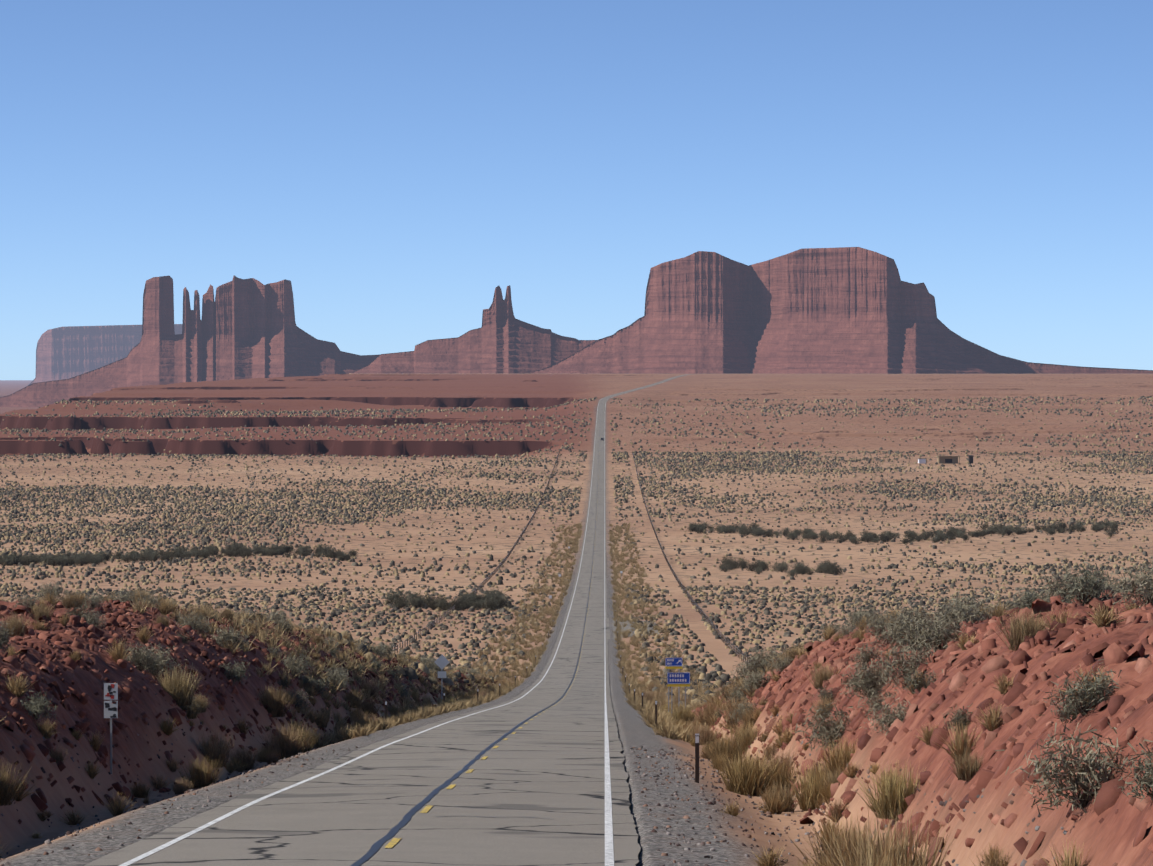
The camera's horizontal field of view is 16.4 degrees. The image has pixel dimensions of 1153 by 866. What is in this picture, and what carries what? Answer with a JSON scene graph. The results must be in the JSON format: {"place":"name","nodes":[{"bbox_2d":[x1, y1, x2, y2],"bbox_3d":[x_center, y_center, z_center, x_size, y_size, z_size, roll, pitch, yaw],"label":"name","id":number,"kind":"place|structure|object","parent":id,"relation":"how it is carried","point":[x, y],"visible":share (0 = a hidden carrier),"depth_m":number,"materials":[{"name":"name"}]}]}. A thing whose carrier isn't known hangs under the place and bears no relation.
{"place":"outdoors","nodes":[
{"label":"outdoors","id":0,"kind":"place"},
{"bbox_2d":[29,324,181,384],"bbox_3d":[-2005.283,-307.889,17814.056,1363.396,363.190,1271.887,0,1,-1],"label":"mesa","id":1,"kind":"structure","parent":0,"point":[67,352],"depth_m":17469.20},
{"bbox_2d":[84,374,691,865],"bbox_3d":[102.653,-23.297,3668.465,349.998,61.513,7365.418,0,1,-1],"label":"road asphalt","id":2,"kind":"structure","parent":0,"point":[522,782],"depth_m":84.73,"materials":[{"name":"grey asphalt"}]},
{"bbox_2d":[119,377,672,865],"bbox_3d":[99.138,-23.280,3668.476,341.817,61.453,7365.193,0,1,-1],"label":"road line","id":3,"kind":"object","parent":2,"relation":"on","point":[127,863],"visible":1,"depth_m":85.32,"materials":[{"name":"white paint"}]},
{"bbox_2d":[326,707,586,818],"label":"road cracks","id":4,"kind":"object","parent":2,"relation":"on","point":[502,753],"visible":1,"depth_m":118.16,"materials":[{"name":"black asphalt"}]},
{"bbox_2d":[384,452,599,847],"bbox_3d":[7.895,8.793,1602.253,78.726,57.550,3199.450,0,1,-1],"label":"yellow center line","id":5,"kind":"object","parent":2,"relation":"on","point":[394,841],"visible":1,"depth_m":87.58,"materials":[{"name":"paint"}]},
{"bbox_2d":[350,377,674,865],"bbox_3d":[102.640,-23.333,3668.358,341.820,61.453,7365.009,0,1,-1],"label":"crack sealing","id":6,"kind":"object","parent":2,"relation":"on","point":[377,845],"depth_m":83.52,"materials":[{"name":"black asphalt"}]},
{"bbox_2d":[607,618,659,639],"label":"paved road turnout","id":7,"kind":"object","parent":2,"relation":"on","point":[625,628],"visible":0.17,"depth_m":708.36,"materials":[{"name":"concrete"}]},
{"bbox_2d":[605,382,662,865],"bbox_3d":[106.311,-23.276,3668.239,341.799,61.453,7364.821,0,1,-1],"label":"road line","id":8,"kind":"object","parent":2,"relation":"on","point":[609,855],"visible":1,"depth_m":79.50,"materials":[{"name":"white paint"}]},
{"bbox_2d":[0,374,1152,865],"bbox_3d":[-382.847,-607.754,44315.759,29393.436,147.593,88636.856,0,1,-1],"label":"terrain","id":9,"kind":"structure","parent":0,"point":[1110,838],"depth_m":1342.53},
{"bbox_2d":[104,683,117,773],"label":"road sign","id":10,"kind":"object","parent":9,"relation":"on","point":[110,706],"visible":0.85,"depth_m":96.75,"materials":[{"name":"metal"}]},
{"bbox_2d":[0,276,378,406],"bbox_3d":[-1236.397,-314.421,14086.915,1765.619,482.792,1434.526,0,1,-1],"label":"buttes","id":11,"kind":"object","parent":9,"relation":"on","point":[244,328],"visible":0.46,"depth_m":13977.07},
{"bbox_2d":[435,654,448,698],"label":"diamond sign","id":12,"kind":"object","parent":9,"relation":"on","point":[441,661],"visible":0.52,"depth_m":284.87,"materials":[{"name":"metal"}]},
{"bbox_2d":[351,285,595,373],"bbox_3d":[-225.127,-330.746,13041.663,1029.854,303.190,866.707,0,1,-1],"label":"butte spires","id":13,"kind":"object","parent":9,"relation":"on","point":[502,340],"visible":0.67,"depth_m":12950.81,"materials":[{"name":"red stone"}]},
{"bbox_2d":[128,522,822,747],"bbox_3d":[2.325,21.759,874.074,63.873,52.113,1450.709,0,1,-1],"label":"verge grass","id":14,"kind":"structure","parent":9,"relation":"on","point":[664,726],"depth_m":334.99,"materials":[{"name":"yellow plant"}]},
{"bbox_2d":[665,658,681,711],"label":"road sign","id":15,"kind":"object","parent":14,"relation":"on","point":[673,662],"visible":0.83,"depth_m":234.78,"materials":[{"name":"metal"}]},
{"bbox_2d":[385,511,656,727],"bbox_3d":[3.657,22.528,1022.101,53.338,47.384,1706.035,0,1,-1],"label":"roadside posts","id":16,"kind":"object","parent":9,"relation":"on","point":[535,662],"visible":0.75,"depth_m":290.66,"materials":[{"name":"brown wood"}]},
{"bbox_2d":[0,693,1066,865],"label":"shoulder pebbles","id":17,"kind":"object","parent":9,"relation":"on","point":[941,803],"visible":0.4,"depth_m":81.82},
{"bbox_2d":[0,583,1118,708],"bbox_3d":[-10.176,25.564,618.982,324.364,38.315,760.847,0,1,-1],"label":"valley shrubs","id":18,"kind":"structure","parent":9,"relation":"on","point":[712,675],"depth_m":790.84,"materials":[{"name":"green plant"}]},
{"bbox_2d":[0,520,1120,610],"bbox_3d":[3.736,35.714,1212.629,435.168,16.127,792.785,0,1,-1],"label":"row of bushes","id":19,"kind":"object","parent":9,"relation":"on","point":[494,600],"visible":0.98,"depth_m":1264.53,"materials":[{"name":"green plant"}]},
{"bbox_2d":[0,555,1152,865],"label":"shrubs","id":20,"kind":"object","parent":9,"relation":"on","point":[746,775],"visible":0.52,"depth_m":91.88,"materials":[{"name":"green plant"}]},
{"bbox_2d":[0,450,1152,589],"bbox_3d":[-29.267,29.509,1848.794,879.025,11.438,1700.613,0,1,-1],"label":"valley shrubs","id":21,"kind":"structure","parent":9,"relation":"on","point":[764,461],"depth_m":1845.65,"materials":[{"name":"green plant"}]},
{"bbox_2d":[0,586,1152,865],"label":"rock slabs","id":22,"kind":"object","parent":9,"relation":"on","point":[1110,790],"visible":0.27,"depth_m":85.96,"materials":[{"name":"red stone"}]},
{"bbox_2d":[0,396,1152,457],"bbox_3d":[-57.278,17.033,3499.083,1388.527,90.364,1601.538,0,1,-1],"label":"valley shrubs","id":23,"kind":"object","parent":9,"relation":"on","point":[317,413],"visible":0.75,"depth_m":3483.04,"materials":[{"name":"green plant"}]},
{"bbox_2d":[392,451,761,669],"bbox_3d":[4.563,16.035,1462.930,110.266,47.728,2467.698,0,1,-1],"label":"dirt track","id":24,"kind":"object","parent":9,"relation":"on","point":[485,581],"visible":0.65,"depth_m":904.58,"materials":[{"name":"brown soil"}]},
{"bbox_2d":[667,672,689,712],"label":"road sign","id":25,"kind":"object","parent":9,"relation":"on","point":[678,679],"visible":0.79,"depth_m":219.77,"materials":[{"name":"metal"}]},
{"bbox_2d":[695,734,698,782],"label":"delineator post","id":26,"kind":"object","parent":9,"relation":"on","point":[696,758],"visible":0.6,"depth_m":95.97,"materials":[{"name":"brown metal"}]},
{"bbox_2d":[529,247,1152,373],"bbox_3d":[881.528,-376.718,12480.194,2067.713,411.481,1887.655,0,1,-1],"label":"mesa","id":27,"kind":"structure","parent":9,"relation":"on","point":[849,310],"depth_m":12135.93,"materials":[{"name":"red stone"}]},
{"bbox_2d":[917,458,926,462],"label":"trailer","id":28,"kind":"object","parent":9,"relation":"on","point":[921,460],"visible":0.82,"depth_m":2513.46,"materials":[{"name":"white metal"}]},
{"bbox_2d":[935,456,959,463],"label":"building","id":29,"kind":"structure","parent":9,"relation":"on","point":[947,459],"depth_m":2511.99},
{"bbox_2d":[968,455,972,462],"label":"shed","id":30,"kind":"structure","parent":9,"relation":"on","point":[970,458],"depth_m":2511.92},
{"bbox_2d":[0,0,1152,379],"label":"sky","id":31,"kind":"structure","parent":0,"point":[398,163],"materials":[{"name":"blue"}]}
]}

